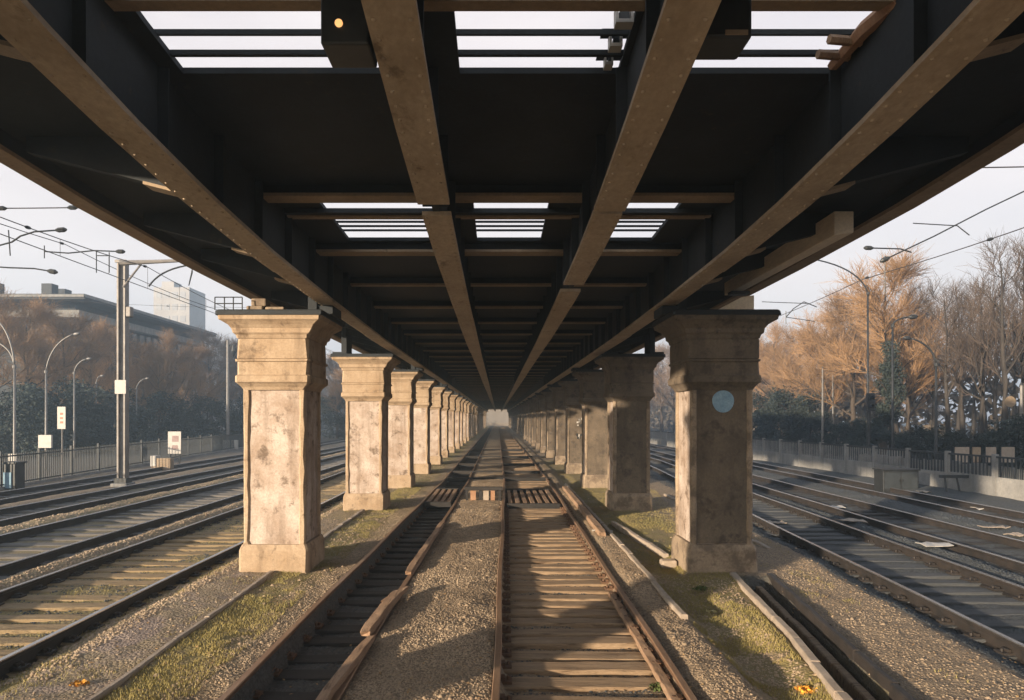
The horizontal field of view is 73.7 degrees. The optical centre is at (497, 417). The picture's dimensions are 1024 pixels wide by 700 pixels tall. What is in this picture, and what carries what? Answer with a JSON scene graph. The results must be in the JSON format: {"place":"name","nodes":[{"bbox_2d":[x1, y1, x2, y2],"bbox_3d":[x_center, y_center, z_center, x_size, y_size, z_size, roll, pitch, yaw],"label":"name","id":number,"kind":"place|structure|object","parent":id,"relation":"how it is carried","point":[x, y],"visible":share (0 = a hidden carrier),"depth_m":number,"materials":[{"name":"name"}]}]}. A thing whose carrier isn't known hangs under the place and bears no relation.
{"place":"outdoors","nodes":[
{"label":"outdoors","id":0,"kind":"place"},
{"bbox_2d":[0,422,1023,699],"bbox_3d":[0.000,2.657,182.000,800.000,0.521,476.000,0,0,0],"label":"ground","id":1,"kind":"structure","parent":0,"point":[260,678],"depth_m":9.09,"materials":[{"name":"gravel"}]},
{"bbox_2d":[0,322,16,460],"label":"street lamp","id":2,"kind":"object","parent":1,"relation":"on","point":[14,366],"visible":0.89,"depth_m":29.97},
{"bbox_2d":[2,461,26,489],"bbox_3d":[-17.100,2.070,24.000,0.740,1.060,0.600,0,0,0],"label":"signal cabinet","id":3,"kind":"object","parent":1,"relation":"on","point":[13,474],"visible":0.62,"depth_m":23.75,"materials":[{"name":"metal"}]},
{"bbox_2d":[0,382,54,457],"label":"evergreen shrub","id":4,"kind":"object","parent":1,"relation":"on","point":[30,398],"visible":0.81,"depth_m":41.47,"materials":[{"name":"green plant"}]},
{"bbox_2d":[0,280,64,388],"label":"bare tree","id":5,"kind":"object","parent":1,"relation":"on","point":[7,345],"visible":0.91,"depth_m":47.62,"materials":[{"name":"beige plant"}]},
{"bbox_2d":[0,397,77,455],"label":"evergreen shrub","id":6,"kind":"object","parent":1,"relation":"on","point":[57,432],"visible":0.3,"depth_m":43.71,"materials":[{"name":"green plant"}]},
{"bbox_2d":[0,292,106,451],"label":"bare tree","id":7,"kind":"object","parent":1,"relation":"on","point":[34,311],"visible":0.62,"depth_m":50.12,"materials":[{"name":"beige plant"}]},
{"bbox_2d":[0,303,116,403],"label":"bare tree","id":8,"kind":"object","parent":1,"relation":"on","point":[69,329],"visible":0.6,"depth_m":52.82,"materials":[{"name":"beige plant"}]},
{"bbox_2d":[38,332,79,468],"bbox_3d":[-21.124,-0.768,32.940,1.891,6.736,0.280,0,0,0],"label":"street lamp","id":9,"kind":"object","parent":1,"relation":"on","point":[45,441],"visible":0.94,"depth_m":32.95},
{"bbox_2d":[16,376,110,455],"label":"evergreen shrub","id":10,"kind":"object","parent":1,"relation":"on","point":[81,397],"visible":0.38,"depth_m":45.93,"materials":[{"name":"green plant"}]},
{"bbox_2d":[56,402,116,452],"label":"evergreen shrub","id":11,"kind":"object","parent":1,"relation":"on","point":[105,434],"visible":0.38,"depth_m":47.39,"materials":[{"name":"green plant"}]},
{"bbox_2d":[41,314,138,405],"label":"bare tree","id":12,"kind":"object","parent":1,"relation":"on","point":[102,328],"visible":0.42,"depth_m":57.10,"materials":[{"name":"beige plant"}]},
{"bbox_2d":[52,384,151,452],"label":"evergreen shrub","id":13,"kind":"object","parent":1,"relation":"on","point":[135,420],"visible":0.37,"depth_m":49.60,"materials":[{"name":"green plant"}]},
{"bbox_2d":[0,283,216,440],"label":"long hall","id":14,"kind":"structure","parent":1,"relation":"on","point":[146,325],"depth_m":69.94,"materials":[{"name":"grey concrete"}]},
{"bbox_2d":[81,322,152,441],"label":"bare tree","id":15,"kind":"object","parent":1,"relation":"on","point":[111,365],"visible":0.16,"depth_m":62.07,"materials":[{"name":"beige plant"}]},
{"bbox_2d":[0,432,243,489],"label":"steel fence","id":16,"kind":"object","parent":1,"relation":"on","point":[230,439],"visible":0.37,"depth_m":30.76,"materials":[{"name":"grey metal"}]},
{"bbox_2d":[106,404,158,449],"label":"evergreen shrub","id":17,"kind":"object","parent":1,"relation":"on","point":[146,425],"visible":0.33,"depth_m":52.43,"materials":[{"name":"green plant"}]},
{"bbox_2d":[104,337,183,436],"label":"bare tree","id":18,"kind":"object","parent":1,"relation":"on","point":[150,350],"visible":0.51,"depth_m":59.62,"materials":[{"name":"beige plant"}]},
{"bbox_2d":[110,259,192,486],"bbox_3d":[-12.415,-1.590,25.000,3.208,8.420,0.600,0,0,0],"label":"catenary mast","id":19,"kind":"object","parent":1,"relation":"on","point":[125,312],"visible":0.79,"depth_m":24.90,"materials":[{"name":"grey metal"}]},
{"bbox_2d":[0,217,332,355],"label":"overhead wire","id":20,"kind":"object","parent":19,"relation":"attached to","point":[29,227],"visible":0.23,"depth_m":21.47,"materials":[{"name":"metal"}]},
{"bbox_2d":[130,347,184,447],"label":"bare tree","id":21,"kind":"object","parent":1,"relation":"on","point":[162,360],"visible":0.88,"depth_m":55.87,"materials":[{"name":"beige plant"}]},
{"bbox_2d":[130,391,202,446],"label":"evergreen shrub","id":22,"kind":"object","parent":1,"relation":"on","point":[173,417],"visible":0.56,"depth_m":56.06,"materials":[{"name":"green plant"}]},
{"bbox_2d":[0,471,345,680],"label":"railway track","id":23,"kind":"structure","parent":1,"relation":"on","point":[27,655],"depth_m":10.59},
{"bbox_2d":[0,454,345,579],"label":"railway track","id":24,"kind":"structure","parent":1,"relation":"on","point":[219,495],"depth_m":16.41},
{"bbox_2d":[0,446,345,526],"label":"railway track","id":25,"kind":"structure","parent":1,"relation":"on","point":[12,515],"depth_m":21.95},
{"bbox_2d":[0,438,345,504],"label":"railway track","id":26,"kind":"structure","parent":1,"relation":"on","point":[22,494],"depth_m":26.62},
{"bbox_2d":[138,325,217,413],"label":"bare tree","id":27,"kind":"object","parent":1,"relation":"on","point":[184,356],"visible":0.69,"depth_m":63.89,"materials":[{"name":"beige plant"}]},
{"bbox_2d":[154,281,204,394],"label":"tower block","id":28,"kind":"structure","parent":1,"relation":"on","point":[192,315],"depth_m":165.00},
{"bbox_2d":[87,571,273,699],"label":"kerb","id":29,"kind":"structure","parent":1,"relation":"on","point":[118,682],"depth_m":7.39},
{"bbox_2d":[164,409,211,445],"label":"evergreen shrub","id":30,"kind":"object","parent":1,"relation":"on","point":[198,422],"visible":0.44,"depth_m":59.98,"materials":[{"name":"green plant"}]},
{"bbox_2d":[174,342,235,415],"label":"bare tree","id":31,"kind":"object","parent":1,"relation":"on","point":[203,352],"visible":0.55,"depth_m":68.20,"materials":[{"name":"beige plant"}]},
{"bbox_2d":[181,393,240,444],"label":"evergreen shrub","id":32,"kind":"object","parent":1,"relation":"on","point":[214,408],"visible":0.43,"depth_m":63.90,"materials":[{"name":"green plant"}]},
{"bbox_2d":[183,326,242,436],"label":"bare tree","id":33,"kind":"object","parent":1,"relation":"on","point":[213,341],"visible":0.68,"depth_m":79.22,"materials":[{"name":"plant"}]},
{"bbox_2d":[225,340,237,448],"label":"slim pole","id":34,"kind":"object","parent":1,"relation":"on","point":[233,350],"visible":0.67,"depth_m":53.90,"materials":[{"name":"metal"}]},
{"bbox_2d":[215,297,343,572],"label":"stone pillar","id":35,"kind":"structure","parent":1,"relation":"on","point":[281,380],"depth_m":11.04,"materials":[{"name":"stone"}]},
{"bbox_2d":[321,393,345,438],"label":"evergreen shrub","id":36,"kind":"object","parent":1,"relation":"on","point":[339,421],"visible":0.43,"depth_m":81.26,"materials":[{"name":"green plant"}]},
{"bbox_2d":[322,366,345,439],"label":"bare tree","id":37,"kind":"object","parent":1,"relation":"on","point":[337,391],"visible":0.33,"depth_m":79.29,"materials":[{"name":"beige plant"}]},
{"bbox_2d":[218,428,492,699],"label":"railway track","id":38,"kind":"structure","parent":1,"relation":"on","point":[427,526],"depth_m":9.20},
{"bbox_2d":[316,636,374,699],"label":"timber baulk","id":39,"kind":"object","parent":38,"relation":"on","point":[343,672],"visible":1,"depth_m":6.46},
{"bbox_2d":[360,586,408,635],"bbox_3d":[-1.433,2.386,8.563,0.214,0.108,1.954,0,0,6],"label":"timber baulk","id":40,"kind":"object","parent":38,"relation":"on","point":[380,612],"visible":1,"depth_m":8.30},
{"bbox_2d":[405,521,444,574],"bbox_3d":[-1.321,2.400,13.208,0.122,0.080,5.238,0,0,1],"label":"timber baulk","id":41,"kind":"object","parent":38,"relation":"on","point":[416,561],"visible":1,"depth_m":12.27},
{"bbox_2d":[424,488,458,506],"bbox_3d":[-1.720,2.480,21.500,0.780,0.140,4.000,0,0,0],"label":"slatted grid","id":42,"kind":"object","parent":38,"relation":"on","point":[435,498],"visible":1,"depth_m":20.88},
{"bbox_2d":[330,327,401,510],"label":"stone pillar","id":43,"kind":"structure","parent":1,"relation":"on","point":[366,394],"depth_m":18.43,"materials":[{"name":"stone"}]},
{"bbox_2d":[388,365,423,487],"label":"stone pillar","id":44,"kind":"structure","parent":1,"relation":"on","point":[401,403],"depth_m":24.34,"materials":[{"name":"stone"}]},
{"bbox_2d":[403,364,437,473],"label":"stone pillar","id":45,"kind":"structure","parent":1,"relation":"on","point":[422,406],"depth_m":30.44,"materials":[{"name":"stone"}]},
{"bbox_2d":[430,383,447,464],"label":"stone pillar","id":46,"kind":"structure","parent":1,"relation":"on","point":[436,457],"depth_m":36.54,"materials":[{"name":"stone"}]},
{"bbox_2d":[441,390,453,457],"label":"stone pillar","id":47,"kind":"structure","parent":1,"relation":"on","point":[447,394],"depth_m":42.64,"materials":[{"name":"stone"}]},
{"bbox_2d":[448,391,459,452],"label":"stone pillar","id":48,"kind":"structure","parent":1,"relation":"on","point":[451,426],"depth_m":48.74,"materials":[{"name":"stone"}]},
{"bbox_2d":[464,487,502,500],"bbox_3d":[-0.410,2.295,20.200,1.140,0.510,0.180,0,0,0],"label":"timber trestle","id":49,"kind":"object","parent":1,"relation":"on","point":[480,489],"visible":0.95,"depth_m":20.17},
{"bbox_2d":[0,479,968,699],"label":"grass","id":50,"kind":"structure","parent":1,"relation":"on","point":[732,654],"depth_m":8.07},
{"bbox_2d":[486,409,508,425],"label":"cream house","id":51,"kind":"structure","parent":1,"relation":"on","point":[498,417],"depth_m":215.00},
{"bbox_2d":[0,451,1023,699],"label":"ballast","id":52,"kind":"structure","parent":1,"relation":"on","point":[468,539],"depth_m":8.23,"materials":[{"name":"gravel"}]},
{"bbox_2d":[0,460,1023,699],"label":"fallen leaves","id":53,"kind":"object","parent":1,"relation":"on","point":[489,640],"visible":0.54,"depth_m":7.21,"materials":[{"name":"orange plant"}]},
{"bbox_2d":[0,469,1023,697],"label":"dark ballast","id":54,"kind":"structure","parent":1,"relation":"on","point":[1016,667],"depth_m":11.47,"materials":[{"name":"gravel"}]},
{"bbox_2d":[535,392,545,452],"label":"stone pillar","id":55,"kind":"structure","parent":1,"relation":"on","point":[540,396],"depth_m":48.71,"materials":[{"name":"stone"}]},
{"bbox_2d":[540,390,554,457],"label":"stone pillar","id":56,"kind":"structure","parent":1,"relation":"on","point":[550,427],"depth_m":42.62,"materials":[{"name":"stone"}]},
{"bbox_2d":[547,383,564,464],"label":"stone pillar","id":57,"kind":"structure","parent":1,"relation":"on","point":[559,408],"depth_m":36.52,"materials":[{"name":"stone"}]},
{"bbox_2d":[557,364,592,473],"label":"stone pillar","id":58,"kind":"structure","parent":1,"relation":"on","point":[572,405],"depth_m":30.42,"materials":[{"name":"stone"}]},
{"bbox_2d":[562,486,605,535],"bbox_3d":[2.233,2.377,18.746,0.179,0.126,9.544,0,0,1],"label":"kerb timber","id":59,"kind":"object","parent":1,"relation":"on","point":[597,527],"visible":0.99,"depth_m":16.74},
{"bbox_2d":[571,365,607,487],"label":"stone pillar","id":60,"kind":"structure","parent":1,"relation":"on","point":[593,402],"depth_m":24.32,"materials":[{"name":"stone"}]},
{"bbox_2d":[491,427,697,699],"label":"railway track","id":61,"kind":"structure","parent":1,"relation":"on","point":[540,541],"depth_m":8.78,"materials":[{"name":"wood"}]},
{"bbox_2d":[505,488,560,508],"bbox_3d":[1.015,2.480,21.200,1.500,0.140,4.200,0,0,0],"label":"slatted grid","id":62,"kind":"object","parent":61,"relation":"on","point":[524,504],"visible":0.91,"depth_m":20.57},
{"bbox_2d":[608,592,681,699],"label":"guard timber","id":63,"kind":"object","parent":61,"relation":"on","point":[667,687],"visible":0.98,"depth_m":7.19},
{"bbox_2d":[193,322,1020,444],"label":"distant wood","id":64,"kind":"object","parent":1,"relation":"on","point":[668,418],"visible":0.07,"depth_m":58.77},
{"bbox_2d":[565,483,687,619],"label":"kerb","id":65,"kind":"structure","parent":1,"relation":"on","point":[676,608],"depth_m":10.96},
{"bbox_2d":[594,327,665,510],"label":"stone pillar","id":66,"kind":"structure","parent":1,"relation":"on","point":[628,394],"depth_m":18.42,"materials":[{"name":"stone"}]},
{"bbox_2d":[611,521,668,557],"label":"kerb","id":67,"kind":"structure","parent":1,"relation":"on","point":[647,544],"depth_m":13.83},
{"bbox_2d":[653,343,671,430],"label":"bare tree","id":68,"kind":"object","parent":1,"relation":"on","point":[656,386],"visible":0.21,"depth_m":104.99,"materials":[{"name":"beige plant"}]},
{"bbox_2d":[652,342,675,431],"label":"bare tree","id":69,"kind":"object","parent":1,"relation":"on","point":[665,350],"visible":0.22,"depth_m":93.86,"materials":[{"name":"brown plant"}]},
{"bbox_2d":[652,298,780,572],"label":"stone pillar","id":70,"kind":"structure","parent":1,"relation":"on","point":[714,380],"depth_m":11.02,"materials":[{"name":"stone"}]},
{"bbox_2d":[0,0,1023,411],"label":"viaduct deck","id":71,"kind":"structure","parent":70,"relation":"on","point":[116,114],"depth_m":6.59,"materials":[{"name":"metal"}]},
{"bbox_2d":[321,0,376,67],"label":"signal box","id":72,"kind":"object","parent":71,"relation":"attached to","point":[346,41],"visible":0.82,"depth_m":4.20,"materials":[{"name":"metal"}]},
{"bbox_2d":[614,11,633,29],"bbox_3d":[0.925,-2.954,5.003,0.250,0.165,0.115,0,0,0],"label":"clamp fitting","id":73,"kind":"object","parent":71,"relation":"attached to","point":[623,20],"visible":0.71,"depth_m":4.96,"materials":[{"name":"metal"}]},
{"bbox_2d":[696,0,750,59],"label":"junction box","id":74,"kind":"object","parent":71,"relation":"attached to","point":[728,36],"visible":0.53,"depth_m":4.20,"materials":[{"name":"metal"}]},
{"bbox_2d":[725,211,853,295],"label":"pale beam","id":75,"kind":"structure","parent":71,"relation":"hanging from","point":[833,227],"depth_m":9.49,"materials":[{"name":"metal"}]},
{"bbox_2d":[815,0,895,69],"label":"rusty bracket","id":76,"kind":"object","parent":71,"relation":"on","point":[869,24],"visible":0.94,"depth_m":5.14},
{"bbox_2d":[752,391,801,446],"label":"evergreen shrub","id":77,"kind":"object","parent":1,"relation":"on","point":[754,419],"visible":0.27,"depth_m":57.74,"materials":[{"name":"green plant"}]},
{"bbox_2d":[752,315,803,441],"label":"bare tree","id":78,"kind":"object","parent":1,"relation":"on","point":[775,336],"visible":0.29,"depth_m":64.09,"materials":[{"name":"beige plant"}]},
{"bbox_2d":[753,385,821,450],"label":"evergreen shrub","id":79,"kind":"object","parent":1,"relation":"on","point":[777,402],"visible":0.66,"depth_m":51.51,"materials":[{"name":"green plant"}]},
{"bbox_2d":[730,572,852,699],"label":"kerb","id":80,"kind":"structure","parent":1,"relation":"on","point":[835,691],"depth_m":7.38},
{"bbox_2d":[759,323,845,439],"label":"bare tree","id":81,"kind":"object","parent":1,"relation":"on","point":[784,381],"visible":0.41,"depth_m":57.74,"materials":[{"name":"beige plant"}]},
{"bbox_2d":[781,405,837,453],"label":"evergreen shrub","id":82,"kind":"object","parent":1,"relation":"on","point":[795,418],"visible":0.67,"depth_m":46.79,"materials":[{"name":"green plant"}]},
{"bbox_2d":[756,586,874,699],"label":"channel ledge","id":83,"kind":"object","parent":1,"relation":"on","point":[843,677],"visible":0.71,"depth_m":7.53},
{"bbox_2d":[771,304,865,448],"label":"bare tree","id":84,"kind":"object","parent":1,"relation":"on","point":[804,350],"visible":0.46,"depth_m":52.34,"materials":[{"name":"beige plant"}]},
{"bbox_2d":[650,457,1023,664],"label":"railway track","id":85,"kind":"structure","parent":1,"relation":"on","point":[810,540],"depth_m":11.10,"materials":[{"name":"metal"}]},
{"bbox_2d":[650,430,1023,500],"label":"concrete fence","id":86,"kind":"object","parent":1,"relation":"on","point":[994,483],"visible":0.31,"depth_m":26.86,"materials":[{"name":"concrete"}]},
{"bbox_2d":[650,450,1023,575],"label":"railway track","id":87,"kind":"structure","parent":1,"relation":"on","point":[1003,562],"depth_m":16.60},
{"bbox_2d":[759,282,914,453],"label":"bare tree","id":88,"kind":"object","parent":1,"relation":"on","point":[853,390],"visible":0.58,"depth_m":46.27,"materials":[{"name":"orange plant"}]},
{"bbox_2d":[650,443,1023,527],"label":"railway track","id":89,"kind":"structure","parent":1,"relation":"on","point":[936,503],"depth_m":21.42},
{"bbox_2d":[817,421,859,455],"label":"evergreen shrub","id":90,"kind":"object","parent":1,"relation":"on","point":[829,439],"visible":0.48,"depth_m":43.74,"materials":[{"name":"green plant"}]},
{"bbox_2d":[767,573,915,699],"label":"kerb","id":91,"kind":"structure","parent":1,"relation":"on","point":[852,652],"depth_m":7.53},
{"bbox_2d":[834,417,878,458],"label":"evergreen shrub","id":92,"kind":"object","parent":1,"relation":"on","point":[858,429],"visible":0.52,"depth_m":40.74,"materials":[{"name":"green plant"}]},
{"bbox_2d":[860,338,907,455],"bbox_3d":[20.549,-0.764,35.810,2.235,6.859,2.391,0,0,-5],"label":"conifer","id":93,"kind":"object","parent":1,"relation":"on","point":[879,432],"visible":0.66,"depth_m":35.88,"materials":[{"name":"green plant"}]},
{"bbox_2d":[872,468,920,491],"bbox_3d":[14.066,2.205,24.096,1.320,0.830,0.680,0,0,0],"label":"relay cabinet","id":94,"kind":"object","parent":1,"relation":"on","point":[885,479],"visible":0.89,"depth_m":23.78,"materials":[{"name":"metal"}]},
{"bbox_2d":[811,240,985,454],"bbox_3d":[22.388,-3.533,38.533,8.906,12.555,7.912,0,0,-11],"label":"bare tree","id":95,"kind":"object","parent":1,"relation":"on","point":[900,275],"visible":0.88,"depth_m":37.54,"materials":[{"name":"orange plant"}]},
{"bbox_2d":[837,276,967,456],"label":"bare tree","id":96,"kind":"object","parent":1,"relation":"on","point":[908,402],"visible":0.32,"depth_m":41.86,"materials":[{"name":"beige plant"}]},
{"bbox_2d":[891,314,917,455],"bbox_3d":[18.477,-1.047,31.000,1.227,7.294,0.224,0,0,0],"label":"street lamp","id":97,"kind":"object","parent":1,"relation":"on","point":[913,316],"visible":0.94,"depth_m":30.96,"materials":[{"name":"metal"}]},
{"bbox_2d":[903,336,937,459],"bbox_3d":[17.048,-0.345,27.500,1.398,5.891,0.160,0,0,0],"label":"street lamp","id":98,"kind":"object","parent":1,"relation":"on","point":[936,406],"visible":0.9,"depth_m":27.47,"materials":[{"name":"metal"}]},
{"bbox_2d":[894,423,952,468],"bbox_3d":[19.480,1.427,30.937,2.548,2.361,2.361,0,0,1],"label":"evergreen shrub","id":99,"kind":"object","parent":1,"relation":"on","point":[908,437],"visible":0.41,"depth_m":30.96,"materials":[{"name":"green plant"}]},
{"bbox_2d":[912,297,955,430],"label":"bare tree","id":100,"kind":"object","parent":1,"relation":"on","point":[932,395],"visible":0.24,"depth_m":40.11,"materials":[{"name":"brown plant"}]},
{"bbox_2d":[860,453,1023,479],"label":"paling screen","id":101,"kind":"object","parent":1,"relation":"on","point":[1005,473],"visible":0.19,"depth_m":24.10,"materials":[{"name":"grey concrete"}]},
{"bbox_2d":[909,271,987,432],"bbox_3d":[20.704,-2.193,30.781,2.929,9.752,3.370,0,0,-17],"label":"bare tree","id":102,"kind":"object","parent":1,"relation":"on","point":[954,317],"visible":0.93,"depth_m":30.95,"materials":[{"name":"brown plant"}]},
{"bbox_2d":[912,276,996,444],"bbox_3d":[23.093,-2.263,34.289,3.515,9.888,3.292,0,0,10],"label":"bare tree","id":103,"kind":"object","parent":1,"relation":"on","point":[962,419],"visible":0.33,"depth_m":34.07,"materials":[{"name":"brown plant"}]},
{"bbox_2d":[932,428,989,470],"bbox_3d":[19.391,1.508,28.165,2.448,2.186,2.389,0,0,42],"label":"evergreen shrub","id":104,"kind":"object","parent":1,"relation":"on","point":[948,441],"visible":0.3,"depth_m":27.90,"materials":[{"name":"green plant"}]},
{"bbox_2d":[927,272,1009,432],"bbox_3d":[22.013,-2.029,31.246,3.342,9.401,3.130,0,0,0],"label":"bare tree","id":105,"kind":"object","parent":1,"relation":"on","point":[985,425],"visible":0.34,"depth_m":31.02,"materials":[{"name":"brown plant"}]},
{"bbox_2d":[941,277,1014,433],"bbox_3d":[20.920,-1.798,30.102,2.684,8.909,2.892,0,0,16],"label":"bare tree","id":106,"kind":"object","parent":1,"relation":"on","point":[980,379],"visible":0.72,"depth_m":29.88,"materials":[{"name":"brown plant"}]},
{"bbox_2d":[957,281,1017,446],"bbox_3d":[25.916,-2.582,35.937,3.649,10.561,3.172,0,0,15],"label":"bare tree","id":107,"kind":"object","parent":1,"relation":"on","point":[994,393],"visible":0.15,"depth_m":36.01,"materials":[{"name":"brown plant"}]},
{"bbox_2d":[956,228,1023,427],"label":"bare tree","id":108,"kind":"object","parent":1,"relation":"on","point":[1004,378],"visible":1,"depth_m":27.23,"materials":[{"name":"brown plant"}]},
{"bbox_2d":[971,227,1023,429],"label":"bare tree","id":109,"kind":"object","parent":1,"relation":"on","point":[1021,362],"visible":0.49,"depth_m":29.00,"materials":[{"name":"brown plant"}]},
{"bbox_2d":[983,413,1023,479],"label":"evergreen shrub","id":110,"kind":"object","parent":1,"relation":"on","point":[1002,432],"visible":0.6,"depth_m":24.99,"materials":[{"name":"green plant"}]},
{"bbox_2d":[0,11,1023,421],"label":"sky","id":111,"kind":"structure","parent":0,"point":[985,188],"materials":[{"name":"white"}]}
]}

